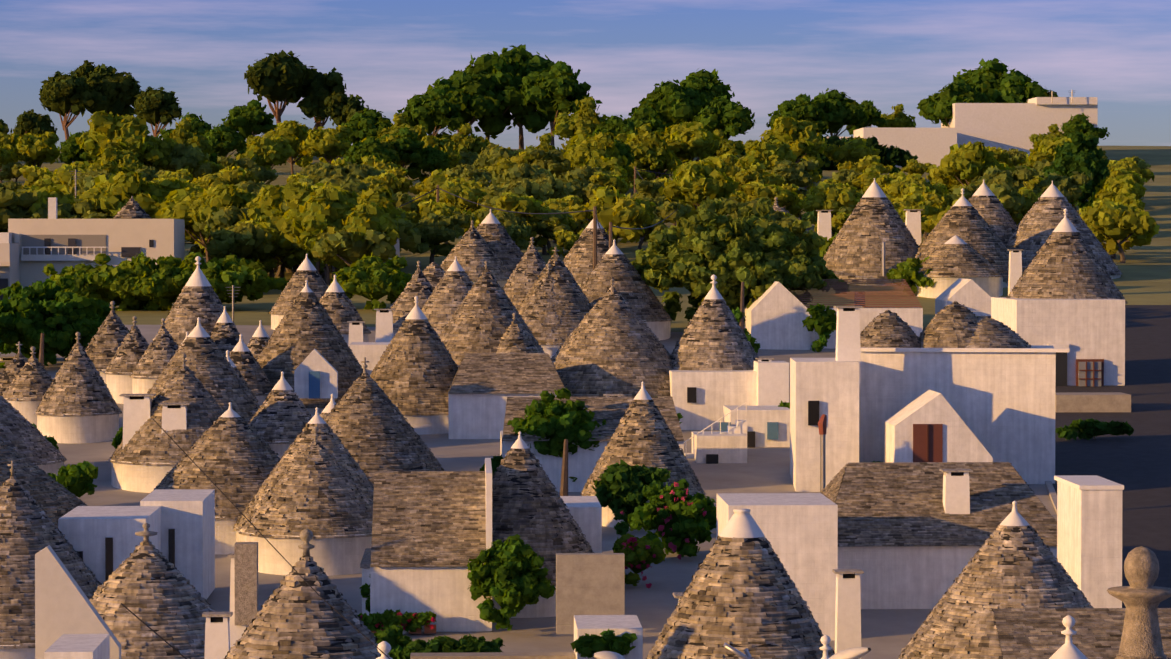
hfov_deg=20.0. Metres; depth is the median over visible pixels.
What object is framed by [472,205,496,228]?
orchard tree
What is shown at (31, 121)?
pine tree
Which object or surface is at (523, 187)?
olive tree
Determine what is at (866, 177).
olive tree
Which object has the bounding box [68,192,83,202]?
orchard tree
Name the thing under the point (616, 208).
olive tree
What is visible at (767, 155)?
orchard tree
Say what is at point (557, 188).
olive tree
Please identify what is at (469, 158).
olive tree
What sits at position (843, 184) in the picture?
orchard tree
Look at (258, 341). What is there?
trullo
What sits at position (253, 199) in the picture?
orchard tree
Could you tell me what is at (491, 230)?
trullo
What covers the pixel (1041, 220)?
trullo
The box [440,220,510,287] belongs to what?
trullo
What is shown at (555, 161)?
olive tree
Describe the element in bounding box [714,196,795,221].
olive tree
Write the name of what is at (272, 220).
orchard tree
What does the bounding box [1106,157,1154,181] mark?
orchard tree
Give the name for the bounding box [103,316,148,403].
trullo
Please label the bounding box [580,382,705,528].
trullo
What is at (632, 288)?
trullo
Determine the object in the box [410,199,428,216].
olive tree
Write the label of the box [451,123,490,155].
oak tree
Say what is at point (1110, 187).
orchard tree
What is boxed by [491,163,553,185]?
olive tree
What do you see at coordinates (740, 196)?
orchard tree
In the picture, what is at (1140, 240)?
orchard tree
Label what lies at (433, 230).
olive tree
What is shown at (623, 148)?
oak tree
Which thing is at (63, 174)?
orchard tree
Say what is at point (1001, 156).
orchard tree
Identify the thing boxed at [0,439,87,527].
trullo
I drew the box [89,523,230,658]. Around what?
trullo
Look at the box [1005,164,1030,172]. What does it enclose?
orchard tree
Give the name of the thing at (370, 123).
oak tree
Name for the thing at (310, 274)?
trullo
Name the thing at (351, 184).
olive tree
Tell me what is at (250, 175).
olive tree
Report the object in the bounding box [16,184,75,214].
orchard tree
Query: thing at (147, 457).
trullo
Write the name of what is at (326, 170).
olive tree
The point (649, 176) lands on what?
orchard tree
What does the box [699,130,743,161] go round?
oak tree
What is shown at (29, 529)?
trullo
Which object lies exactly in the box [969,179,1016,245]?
trullo
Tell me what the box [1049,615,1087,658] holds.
trullo
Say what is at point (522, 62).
oak tree
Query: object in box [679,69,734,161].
oak tree
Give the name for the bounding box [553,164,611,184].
olive tree
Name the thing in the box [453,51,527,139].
oak tree
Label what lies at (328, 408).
trullo
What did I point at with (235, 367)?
trullo
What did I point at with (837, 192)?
orchard tree
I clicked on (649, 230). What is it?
olive tree
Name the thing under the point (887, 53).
sky
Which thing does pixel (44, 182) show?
olive tree
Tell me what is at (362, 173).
olive tree
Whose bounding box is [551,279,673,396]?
trullo
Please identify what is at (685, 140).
orchard tree
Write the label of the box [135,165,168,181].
olive tree
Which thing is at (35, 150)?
orchard tree
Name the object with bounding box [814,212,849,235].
orchard tree
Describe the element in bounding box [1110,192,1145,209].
orchard tree
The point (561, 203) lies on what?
orchard tree
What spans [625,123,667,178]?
oak tree
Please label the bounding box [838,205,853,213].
olive tree
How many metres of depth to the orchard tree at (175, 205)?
285.55 m
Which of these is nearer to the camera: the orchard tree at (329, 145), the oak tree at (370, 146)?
the oak tree at (370, 146)
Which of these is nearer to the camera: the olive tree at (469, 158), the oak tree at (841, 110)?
the olive tree at (469, 158)
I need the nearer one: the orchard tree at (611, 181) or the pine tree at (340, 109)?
the orchard tree at (611, 181)
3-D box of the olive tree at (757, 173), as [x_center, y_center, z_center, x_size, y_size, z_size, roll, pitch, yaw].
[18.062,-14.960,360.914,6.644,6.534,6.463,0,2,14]
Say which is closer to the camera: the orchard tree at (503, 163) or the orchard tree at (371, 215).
the orchard tree at (371, 215)
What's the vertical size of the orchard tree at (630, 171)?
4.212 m
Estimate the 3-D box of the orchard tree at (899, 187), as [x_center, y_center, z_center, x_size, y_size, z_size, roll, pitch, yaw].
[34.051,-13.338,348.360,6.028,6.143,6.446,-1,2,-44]
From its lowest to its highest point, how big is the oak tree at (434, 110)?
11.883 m
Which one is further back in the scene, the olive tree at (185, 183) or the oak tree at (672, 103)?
the oak tree at (672, 103)
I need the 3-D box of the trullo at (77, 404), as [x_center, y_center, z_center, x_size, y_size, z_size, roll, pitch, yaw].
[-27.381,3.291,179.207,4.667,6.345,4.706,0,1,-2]
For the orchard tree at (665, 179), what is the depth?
344.63 m
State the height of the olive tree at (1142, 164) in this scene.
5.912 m
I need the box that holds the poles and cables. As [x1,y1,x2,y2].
[69,90,1074,658]
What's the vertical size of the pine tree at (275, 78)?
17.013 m
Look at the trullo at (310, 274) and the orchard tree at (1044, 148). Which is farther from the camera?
the orchard tree at (1044, 148)
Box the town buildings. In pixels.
[0,209,1170,658]
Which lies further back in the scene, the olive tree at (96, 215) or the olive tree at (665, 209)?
the olive tree at (665, 209)
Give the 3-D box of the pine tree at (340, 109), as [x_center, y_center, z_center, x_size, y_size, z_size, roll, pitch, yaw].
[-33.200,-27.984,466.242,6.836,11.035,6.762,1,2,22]
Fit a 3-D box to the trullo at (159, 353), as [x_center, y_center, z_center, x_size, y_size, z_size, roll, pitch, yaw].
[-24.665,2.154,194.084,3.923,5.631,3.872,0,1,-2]
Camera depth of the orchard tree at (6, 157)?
415.61 m
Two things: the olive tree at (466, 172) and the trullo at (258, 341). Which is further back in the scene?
the olive tree at (466, 172)
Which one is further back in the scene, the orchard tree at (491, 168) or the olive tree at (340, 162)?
the orchard tree at (491, 168)
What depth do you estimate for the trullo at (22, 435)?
160.90 m
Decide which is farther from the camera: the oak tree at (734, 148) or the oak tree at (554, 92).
the oak tree at (554, 92)
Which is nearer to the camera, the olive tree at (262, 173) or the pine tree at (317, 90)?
the olive tree at (262, 173)
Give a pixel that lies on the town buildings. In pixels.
(960, 443)
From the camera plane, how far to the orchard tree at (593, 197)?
309.94 m
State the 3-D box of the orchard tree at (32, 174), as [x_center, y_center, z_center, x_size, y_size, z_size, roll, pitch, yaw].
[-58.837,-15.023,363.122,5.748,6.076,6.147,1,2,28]
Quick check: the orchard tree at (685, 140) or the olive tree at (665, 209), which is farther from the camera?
the orchard tree at (685, 140)
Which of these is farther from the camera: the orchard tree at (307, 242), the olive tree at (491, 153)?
the olive tree at (491, 153)
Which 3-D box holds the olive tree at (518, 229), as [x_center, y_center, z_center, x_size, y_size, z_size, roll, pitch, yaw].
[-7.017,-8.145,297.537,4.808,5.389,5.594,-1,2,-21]
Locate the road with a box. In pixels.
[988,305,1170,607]
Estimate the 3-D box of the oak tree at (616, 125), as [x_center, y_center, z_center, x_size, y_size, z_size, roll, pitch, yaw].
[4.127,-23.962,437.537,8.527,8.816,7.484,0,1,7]
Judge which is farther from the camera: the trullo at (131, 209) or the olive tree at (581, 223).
the olive tree at (581, 223)
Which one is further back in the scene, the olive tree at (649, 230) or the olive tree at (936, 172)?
the olive tree at (936, 172)
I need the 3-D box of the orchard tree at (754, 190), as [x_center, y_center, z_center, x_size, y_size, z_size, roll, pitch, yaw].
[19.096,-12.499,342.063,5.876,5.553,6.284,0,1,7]
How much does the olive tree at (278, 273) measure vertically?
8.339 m
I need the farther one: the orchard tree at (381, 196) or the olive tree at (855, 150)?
the olive tree at (855, 150)
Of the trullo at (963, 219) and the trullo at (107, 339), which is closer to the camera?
the trullo at (107, 339)
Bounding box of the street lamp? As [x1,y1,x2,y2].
[593,642,870,658]
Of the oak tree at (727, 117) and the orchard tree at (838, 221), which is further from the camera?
the oak tree at (727, 117)
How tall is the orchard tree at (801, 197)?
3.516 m
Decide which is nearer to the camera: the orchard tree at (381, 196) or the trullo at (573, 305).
the trullo at (573, 305)
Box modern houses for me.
[0,97,1097,300]
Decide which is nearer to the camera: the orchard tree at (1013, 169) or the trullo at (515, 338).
the trullo at (515, 338)
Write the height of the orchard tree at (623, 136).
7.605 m
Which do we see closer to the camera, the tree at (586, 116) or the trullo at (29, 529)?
the trullo at (29, 529)
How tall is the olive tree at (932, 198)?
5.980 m
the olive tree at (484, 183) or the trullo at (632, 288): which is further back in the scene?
the olive tree at (484, 183)
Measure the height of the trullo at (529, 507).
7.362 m
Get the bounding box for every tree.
[0,119,11,134]
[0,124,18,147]
[0,144,14,183]
[0,162,28,181]
[0,179,21,190]
[0,187,28,231]
[0,189,37,231]
[11,131,60,167]
[13,109,57,162]
[13,178,53,192]
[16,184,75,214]
[19,165,53,187]
[24,199,99,218]
[39,71,95,163]
[47,161,93,188]
[56,131,97,164]
[66,210,116,218]
[68,168,115,196]
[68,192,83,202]
[69,171,106,195]
[71,60,130,104]
[75,110,157,163]
[78,171,160,216]
[84,72,143,117]
[84,160,117,174]
[84,175,125,190]
[98,147,143,173]
[124,178,185,214]
[134,86,181,136]
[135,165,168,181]
[137,126,176,169]
[150,177,203,192]
[151,215,197,241]
[153,169,192,182]
[154,186,211,262]
[157,112,213,138]
[159,143,211,179]
[161,160,210,172]
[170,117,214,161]
[177,178,196,195]
[186,237,212,259]
[189,184,256,231]
[190,166,246,188]
[193,206,248,239]
[203,124,246,158]
[203,221,273,259]
[208,161,224,173]
[209,153,224,166]
[214,163,258,183]
[217,155,278,183]
[221,99,276,139]
[234,146,258,165]
[234,180,269,193]
[235,218,295,277]
[236,135,295,183]
[238,195,266,276]
[243,185,286,277]
[244,50,312,123]
[245,248,293,272]
[251,187,284,276]
[256,209,298,279]
[262,120,312,173]
[274,238,311,269]
[275,182,358,272]
[281,199,337,280]
[285,263,292,272]
[287,173,307,183]
[290,66,346,155]
[290,237,330,283]
[295,161,323,176]
[296,215,347,285]
[298,162,365,186]
[302,125,352,164]
[308,227,395,266]
[311,181,340,188]
[313,174,369,193]
[320,209,387,269]
[323,91,368,158]
[331,157,349,166]
[334,199,399,255]
[341,107,392,144]
[342,188,407,220]
[343,136,398,165]
[345,164,393,193]
[360,172,397,192]
[361,135,411,167]
[361,155,401,170]
[374,186,412,212]
[376,113,427,140]
[379,127,425,180]
[385,167,408,194]
[388,173,414,194]
[392,205,421,223]
[394,87,464,139]
[394,218,420,252]
[396,207,406,214]
[407,145,450,181]
[409,169,466,196]
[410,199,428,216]
[410,212,474,263]
[412,191,435,202]
[418,199,477,243]
[421,135,461,170]
[422,70,504,132]
[430,178,486,228]
[446,164,493,182]
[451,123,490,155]
[452,151,481,167]
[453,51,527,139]
[467,180,483,188]
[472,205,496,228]
[473,142,526,167]
[476,164,508,176]
[477,177,547,207]
[478,179,488,186]
[478,192,550,228]
[478,209,531,249]
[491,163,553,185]
[494,151,534,171]
[499,44,554,149]
[507,61,601,146]
[524,133,563,153]
[524,212,576,254]
[525,148,574,177]
[528,206,578,254]
[529,175,569,199]
[541,195,582,242]
[547,229,579,257]
[552,96,610,140]
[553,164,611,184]
[559,206,589,233]
[561,126,590,152]
[563,132,627,168]
[566,178,609,204]
[569,185,655,245]
[576,156,628,182]
[580,194,630,220]
[588,115,638,138]
[589,172,633,193]
[614,139,634,169]
[616,133,630,181]
[624,106,674,136]
[624,131,674,172]
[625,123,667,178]
[625,166,639,187]
[628,79,707,125]
[630,178,680,203]
[631,167,654,184]
[636,212,666,249]
[644,144,681,178]
[644,196,692,223]
[653,177,672,182]
[658,158,738,219]
[660,121,720,171]
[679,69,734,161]
[693,95,755,139]
[697,153,738,176]
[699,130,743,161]
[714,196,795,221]
[716,189,746,215]
[729,162,784,195]
[734,154,747,173]
[735,140,796,169]
[742,181,799,206]
[759,116,827,166]
[765,159,818,209]
[766,93,828,132]
[768,217,797,235]
[778,183,803,213]
[789,194,805,219]
[798,155,824,169]
[799,192,844,224]
[804,167,822,189]
[804,178,863,217]
[814,88,868,136]
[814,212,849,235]
[822,138,880,166]
[823,181,864,193]
[830,168,862,189]
[836,155,892,174]
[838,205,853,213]
[845,167,891,191]
[846,100,886,134]
[863,175,894,200]
[870,171,906,186]
[880,104,915,127]
[883,173,944,197]
[889,166,901,173]
[890,184,953,237]
[892,193,942,234]
[895,206,927,230]
[901,158,935,176]
[917,78,995,126]
[921,199,968,232]
[926,164,951,191]
[931,173,968,192]
[933,182,952,193]
[939,141,1005,185]
[951,177,1027,218]
[953,58,1007,92]
[966,165,1038,192]
[985,69,1057,102]
[985,146,1012,166]
[987,147,1011,167]
[1003,148,1028,167]
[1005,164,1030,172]
[1012,187,1041,224]
[1017,158,1034,168]
[1021,176,1042,188]
[1025,136,1071,166]
[1029,124,1070,149]
[1031,171,1093,203]
[1033,159,1054,176]
[1060,113,1109,140]
[1079,207,1088,224]
[1087,197,1159,262]
[1087,204,1152,258]
[1090,174,1146,200]
[1097,146,1109,161]
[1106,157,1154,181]
[1110,168,1147,185]
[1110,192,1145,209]
[1130,155,1150,171]
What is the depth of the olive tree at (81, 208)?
288.49 m
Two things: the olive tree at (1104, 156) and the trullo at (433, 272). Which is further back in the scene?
the olive tree at (1104, 156)
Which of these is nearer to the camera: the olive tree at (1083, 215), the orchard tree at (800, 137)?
the olive tree at (1083, 215)
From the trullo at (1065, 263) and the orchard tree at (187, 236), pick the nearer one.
the trullo at (1065, 263)
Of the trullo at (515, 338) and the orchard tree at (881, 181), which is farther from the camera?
the orchard tree at (881, 181)
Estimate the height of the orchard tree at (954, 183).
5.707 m
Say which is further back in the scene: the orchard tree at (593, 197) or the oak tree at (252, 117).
the oak tree at (252, 117)
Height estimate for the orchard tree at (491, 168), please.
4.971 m
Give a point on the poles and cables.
(233, 290)
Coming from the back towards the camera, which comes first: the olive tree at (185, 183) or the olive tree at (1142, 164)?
the olive tree at (1142, 164)
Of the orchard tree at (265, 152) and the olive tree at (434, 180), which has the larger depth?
the orchard tree at (265, 152)
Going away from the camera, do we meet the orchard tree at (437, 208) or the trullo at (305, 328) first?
the trullo at (305, 328)
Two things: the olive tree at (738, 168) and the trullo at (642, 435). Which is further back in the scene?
the olive tree at (738, 168)
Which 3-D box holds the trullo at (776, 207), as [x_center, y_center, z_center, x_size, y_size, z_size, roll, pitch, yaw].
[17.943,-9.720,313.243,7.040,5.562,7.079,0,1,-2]
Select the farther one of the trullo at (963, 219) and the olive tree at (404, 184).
the olive tree at (404, 184)
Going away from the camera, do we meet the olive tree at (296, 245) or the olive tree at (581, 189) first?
the olive tree at (296, 245)
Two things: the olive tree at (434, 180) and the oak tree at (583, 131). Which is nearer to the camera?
the olive tree at (434, 180)
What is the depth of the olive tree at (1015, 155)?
419.33 m
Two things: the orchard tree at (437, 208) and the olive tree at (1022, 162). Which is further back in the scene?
the olive tree at (1022, 162)
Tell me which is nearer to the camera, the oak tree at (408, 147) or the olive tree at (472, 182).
the olive tree at (472, 182)
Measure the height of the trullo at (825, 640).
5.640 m
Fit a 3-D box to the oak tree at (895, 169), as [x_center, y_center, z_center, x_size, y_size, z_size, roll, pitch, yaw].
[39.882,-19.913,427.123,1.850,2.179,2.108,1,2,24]
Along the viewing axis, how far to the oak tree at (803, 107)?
476.60 m
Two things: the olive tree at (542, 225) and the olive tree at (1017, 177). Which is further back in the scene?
the olive tree at (1017, 177)
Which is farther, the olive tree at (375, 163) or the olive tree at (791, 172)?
the olive tree at (375, 163)
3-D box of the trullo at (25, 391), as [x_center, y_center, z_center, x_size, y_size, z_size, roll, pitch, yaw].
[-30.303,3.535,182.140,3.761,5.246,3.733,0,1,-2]
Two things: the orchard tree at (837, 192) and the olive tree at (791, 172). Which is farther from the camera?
the olive tree at (791, 172)
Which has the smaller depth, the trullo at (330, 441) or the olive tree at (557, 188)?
the trullo at (330, 441)
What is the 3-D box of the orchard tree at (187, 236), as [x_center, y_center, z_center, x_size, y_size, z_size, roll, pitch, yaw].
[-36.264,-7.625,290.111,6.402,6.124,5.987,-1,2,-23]
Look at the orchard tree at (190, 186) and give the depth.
342.34 m
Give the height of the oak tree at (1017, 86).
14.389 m
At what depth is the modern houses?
264.96 m
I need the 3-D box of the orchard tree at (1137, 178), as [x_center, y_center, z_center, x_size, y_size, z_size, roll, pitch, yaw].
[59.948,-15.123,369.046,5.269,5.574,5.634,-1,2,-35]
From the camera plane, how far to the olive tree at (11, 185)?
342.57 m
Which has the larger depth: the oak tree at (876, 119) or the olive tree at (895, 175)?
the oak tree at (876, 119)
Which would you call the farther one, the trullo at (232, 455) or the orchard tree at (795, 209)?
the orchard tree at (795, 209)
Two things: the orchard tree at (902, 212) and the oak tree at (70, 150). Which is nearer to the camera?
the orchard tree at (902, 212)
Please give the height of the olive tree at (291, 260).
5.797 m
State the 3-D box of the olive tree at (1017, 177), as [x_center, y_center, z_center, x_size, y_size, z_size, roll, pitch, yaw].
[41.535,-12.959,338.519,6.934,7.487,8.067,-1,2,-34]
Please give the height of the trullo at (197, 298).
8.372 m
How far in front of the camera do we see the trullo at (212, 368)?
172.24 m
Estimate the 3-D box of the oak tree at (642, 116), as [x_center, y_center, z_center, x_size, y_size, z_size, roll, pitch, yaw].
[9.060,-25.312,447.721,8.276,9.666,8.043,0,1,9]
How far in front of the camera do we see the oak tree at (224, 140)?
434.18 m
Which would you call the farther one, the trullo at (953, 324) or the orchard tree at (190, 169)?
the orchard tree at (190, 169)
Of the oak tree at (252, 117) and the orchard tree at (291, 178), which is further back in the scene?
the oak tree at (252, 117)
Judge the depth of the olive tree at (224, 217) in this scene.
280.84 m
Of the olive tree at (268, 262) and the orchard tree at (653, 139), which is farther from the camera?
the orchard tree at (653, 139)
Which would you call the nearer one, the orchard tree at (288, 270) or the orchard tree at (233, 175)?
the orchard tree at (288, 270)
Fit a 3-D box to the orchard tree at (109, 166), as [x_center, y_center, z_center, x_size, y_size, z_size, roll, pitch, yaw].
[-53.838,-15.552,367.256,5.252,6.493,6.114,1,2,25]
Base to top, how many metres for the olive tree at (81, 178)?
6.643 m
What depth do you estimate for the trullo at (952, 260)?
262.07 m
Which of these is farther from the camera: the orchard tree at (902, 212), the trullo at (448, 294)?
the orchard tree at (902, 212)
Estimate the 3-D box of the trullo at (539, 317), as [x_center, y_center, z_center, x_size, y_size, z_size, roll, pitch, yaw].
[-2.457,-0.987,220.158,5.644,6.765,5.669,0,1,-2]
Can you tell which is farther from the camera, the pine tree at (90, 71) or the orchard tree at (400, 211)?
the pine tree at (90, 71)
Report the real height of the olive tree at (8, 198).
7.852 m
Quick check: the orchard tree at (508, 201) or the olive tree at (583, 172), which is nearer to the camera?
the orchard tree at (508, 201)
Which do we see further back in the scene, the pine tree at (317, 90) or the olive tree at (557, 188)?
the pine tree at (317, 90)
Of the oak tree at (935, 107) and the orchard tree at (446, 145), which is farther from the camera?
the oak tree at (935, 107)
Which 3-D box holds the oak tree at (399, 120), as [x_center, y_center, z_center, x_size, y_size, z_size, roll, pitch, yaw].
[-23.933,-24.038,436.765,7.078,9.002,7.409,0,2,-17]
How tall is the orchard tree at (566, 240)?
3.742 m
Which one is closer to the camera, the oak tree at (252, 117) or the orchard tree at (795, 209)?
the orchard tree at (795, 209)
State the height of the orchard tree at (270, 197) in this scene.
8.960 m
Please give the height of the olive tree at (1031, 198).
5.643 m
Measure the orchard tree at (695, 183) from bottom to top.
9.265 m
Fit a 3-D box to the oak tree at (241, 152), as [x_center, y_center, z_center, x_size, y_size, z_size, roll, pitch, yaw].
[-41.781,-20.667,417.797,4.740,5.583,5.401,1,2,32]
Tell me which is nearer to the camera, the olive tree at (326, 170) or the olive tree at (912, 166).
the olive tree at (326, 170)
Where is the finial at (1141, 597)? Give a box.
[1107,546,1170,658]
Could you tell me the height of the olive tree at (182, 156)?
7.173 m
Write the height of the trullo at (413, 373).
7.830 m
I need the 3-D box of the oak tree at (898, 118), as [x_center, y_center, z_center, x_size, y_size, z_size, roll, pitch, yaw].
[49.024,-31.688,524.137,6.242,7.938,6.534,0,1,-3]
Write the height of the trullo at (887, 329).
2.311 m
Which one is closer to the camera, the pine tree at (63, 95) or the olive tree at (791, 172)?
the olive tree at (791, 172)
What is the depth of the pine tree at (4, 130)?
432.84 m
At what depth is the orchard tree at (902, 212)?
310.80 m
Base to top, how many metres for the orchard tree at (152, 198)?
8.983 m
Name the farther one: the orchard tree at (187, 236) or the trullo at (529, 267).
the orchard tree at (187, 236)
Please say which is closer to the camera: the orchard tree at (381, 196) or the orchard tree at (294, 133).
the orchard tree at (381, 196)
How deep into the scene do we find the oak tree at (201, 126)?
444.61 m
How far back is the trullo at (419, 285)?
224.35 m
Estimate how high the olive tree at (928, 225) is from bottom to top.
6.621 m
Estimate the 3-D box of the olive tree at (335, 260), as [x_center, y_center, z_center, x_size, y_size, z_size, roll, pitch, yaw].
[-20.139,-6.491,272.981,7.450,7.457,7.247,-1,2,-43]
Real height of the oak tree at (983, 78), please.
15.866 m
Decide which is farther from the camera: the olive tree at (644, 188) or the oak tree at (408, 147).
the oak tree at (408, 147)
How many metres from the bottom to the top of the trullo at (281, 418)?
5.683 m
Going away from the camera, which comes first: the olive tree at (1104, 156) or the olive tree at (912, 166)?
the olive tree at (1104, 156)
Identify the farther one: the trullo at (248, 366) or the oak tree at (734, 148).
the oak tree at (734, 148)
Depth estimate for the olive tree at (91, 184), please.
338.69 m
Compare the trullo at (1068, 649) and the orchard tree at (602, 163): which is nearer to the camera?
the trullo at (1068, 649)
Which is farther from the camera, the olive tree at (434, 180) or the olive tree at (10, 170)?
the olive tree at (10, 170)
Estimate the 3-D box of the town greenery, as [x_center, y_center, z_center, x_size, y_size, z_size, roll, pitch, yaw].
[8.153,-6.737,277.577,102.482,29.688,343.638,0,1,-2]
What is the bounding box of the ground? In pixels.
[0,145,1170,658]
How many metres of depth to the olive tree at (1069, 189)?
338.25 m
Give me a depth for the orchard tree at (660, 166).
403.86 m
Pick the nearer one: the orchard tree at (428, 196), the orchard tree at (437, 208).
the orchard tree at (437, 208)
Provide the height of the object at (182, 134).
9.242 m
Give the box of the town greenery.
[0,130,1133,658]
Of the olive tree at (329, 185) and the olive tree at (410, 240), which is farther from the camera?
the olive tree at (329, 185)
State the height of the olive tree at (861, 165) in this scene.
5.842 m
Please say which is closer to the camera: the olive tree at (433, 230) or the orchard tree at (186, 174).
the olive tree at (433, 230)
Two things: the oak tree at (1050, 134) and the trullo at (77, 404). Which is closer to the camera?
the trullo at (77, 404)
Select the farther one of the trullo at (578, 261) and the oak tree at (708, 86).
the oak tree at (708, 86)
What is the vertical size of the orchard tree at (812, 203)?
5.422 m
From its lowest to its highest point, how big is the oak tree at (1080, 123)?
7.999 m
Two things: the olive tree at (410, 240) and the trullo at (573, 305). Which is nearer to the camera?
the trullo at (573, 305)
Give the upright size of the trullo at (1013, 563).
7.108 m
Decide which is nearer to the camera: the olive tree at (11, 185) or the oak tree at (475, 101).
the olive tree at (11, 185)
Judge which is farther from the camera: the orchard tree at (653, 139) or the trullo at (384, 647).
the orchard tree at (653, 139)
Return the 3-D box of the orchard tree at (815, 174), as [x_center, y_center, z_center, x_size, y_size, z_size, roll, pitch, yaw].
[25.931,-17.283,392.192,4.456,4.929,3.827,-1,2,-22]
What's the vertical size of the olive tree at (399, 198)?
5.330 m
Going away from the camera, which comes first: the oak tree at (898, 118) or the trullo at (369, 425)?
the trullo at (369, 425)
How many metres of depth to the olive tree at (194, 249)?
290.92 m
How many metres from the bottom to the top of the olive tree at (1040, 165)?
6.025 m
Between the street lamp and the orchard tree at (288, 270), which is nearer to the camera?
the street lamp
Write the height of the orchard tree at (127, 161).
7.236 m
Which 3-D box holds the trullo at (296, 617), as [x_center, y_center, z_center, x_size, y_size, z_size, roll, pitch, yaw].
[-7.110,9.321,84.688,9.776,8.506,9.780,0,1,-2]
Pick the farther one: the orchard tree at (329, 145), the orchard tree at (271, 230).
the orchard tree at (329, 145)
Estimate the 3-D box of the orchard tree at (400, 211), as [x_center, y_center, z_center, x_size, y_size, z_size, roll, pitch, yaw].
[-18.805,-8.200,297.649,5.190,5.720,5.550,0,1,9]
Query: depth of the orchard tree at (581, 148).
386.04 m
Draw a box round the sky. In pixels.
[0,0,1170,149]
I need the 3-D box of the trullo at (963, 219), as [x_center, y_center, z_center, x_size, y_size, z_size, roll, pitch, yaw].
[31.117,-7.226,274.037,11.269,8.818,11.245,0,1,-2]
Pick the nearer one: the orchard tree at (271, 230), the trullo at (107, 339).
the trullo at (107, 339)
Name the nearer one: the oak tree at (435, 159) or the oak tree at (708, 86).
the oak tree at (435, 159)
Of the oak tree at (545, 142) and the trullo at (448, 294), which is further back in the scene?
the oak tree at (545, 142)
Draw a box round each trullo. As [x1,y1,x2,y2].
[0,342,28,395]
[0,396,66,475]
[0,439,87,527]
[0,460,101,658]
[2,346,53,425]
[35,332,121,443]
[85,301,128,383]
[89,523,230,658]
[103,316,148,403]
[109,353,224,492]
[113,196,150,218]
[130,318,177,393]
[147,317,259,423]
[153,402,279,554]
[158,256,246,347]
[210,306,243,356]
[223,529,389,658]
[226,350,257,401]
[229,334,273,404]
[233,407,373,541]
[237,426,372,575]
[247,320,269,358]
[248,371,312,458]
[256,280,362,416]
[269,254,327,329]
[320,275,370,344]
[320,393,335,419]
[324,357,445,486]
[370,296,457,434]
[376,641,392,658]
[390,262,445,307]
[391,261,432,337]
[421,256,473,335]
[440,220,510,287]
[440,260,543,365]
[476,209,522,273]
[492,431,593,617]
[496,313,540,352]
[503,237,545,309]
[517,247,591,357]
[522,264,562,339]
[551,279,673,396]
[563,220,608,286]
[580,239,672,340]
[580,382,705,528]
[646,509,834,658]
[670,275,758,370]
[773,197,809,233]
[819,635,831,658]
[824,178,918,278]
[860,310,920,347]
[898,501,1092,658]
[914,189,1023,287]
[914,235,1004,297]
[918,301,977,347]
[966,316,1032,347]
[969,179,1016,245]
[1005,181,1122,278]
[1006,208,1126,303]
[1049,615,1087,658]
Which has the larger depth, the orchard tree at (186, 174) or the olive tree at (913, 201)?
the orchard tree at (186, 174)
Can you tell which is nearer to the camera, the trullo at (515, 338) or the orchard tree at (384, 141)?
the trullo at (515, 338)
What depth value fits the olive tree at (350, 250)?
268.32 m
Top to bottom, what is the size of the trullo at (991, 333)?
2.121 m
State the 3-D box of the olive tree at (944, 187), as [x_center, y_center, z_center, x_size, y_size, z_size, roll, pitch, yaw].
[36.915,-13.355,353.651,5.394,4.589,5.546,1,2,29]
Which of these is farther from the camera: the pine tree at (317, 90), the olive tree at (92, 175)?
the pine tree at (317, 90)
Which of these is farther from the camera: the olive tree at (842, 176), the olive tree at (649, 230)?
the olive tree at (842, 176)
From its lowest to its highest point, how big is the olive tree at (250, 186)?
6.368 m
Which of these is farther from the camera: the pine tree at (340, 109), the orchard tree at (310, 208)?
the pine tree at (340, 109)
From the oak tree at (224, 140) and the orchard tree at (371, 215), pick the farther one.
the oak tree at (224, 140)
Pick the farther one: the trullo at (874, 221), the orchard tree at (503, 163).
the orchard tree at (503, 163)
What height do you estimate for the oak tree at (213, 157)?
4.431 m
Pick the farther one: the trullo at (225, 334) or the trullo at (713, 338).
the trullo at (225, 334)
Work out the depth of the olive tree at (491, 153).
396.69 m
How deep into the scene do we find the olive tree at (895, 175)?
364.77 m
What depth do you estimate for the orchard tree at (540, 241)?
304.65 m
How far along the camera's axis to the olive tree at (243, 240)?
273.37 m

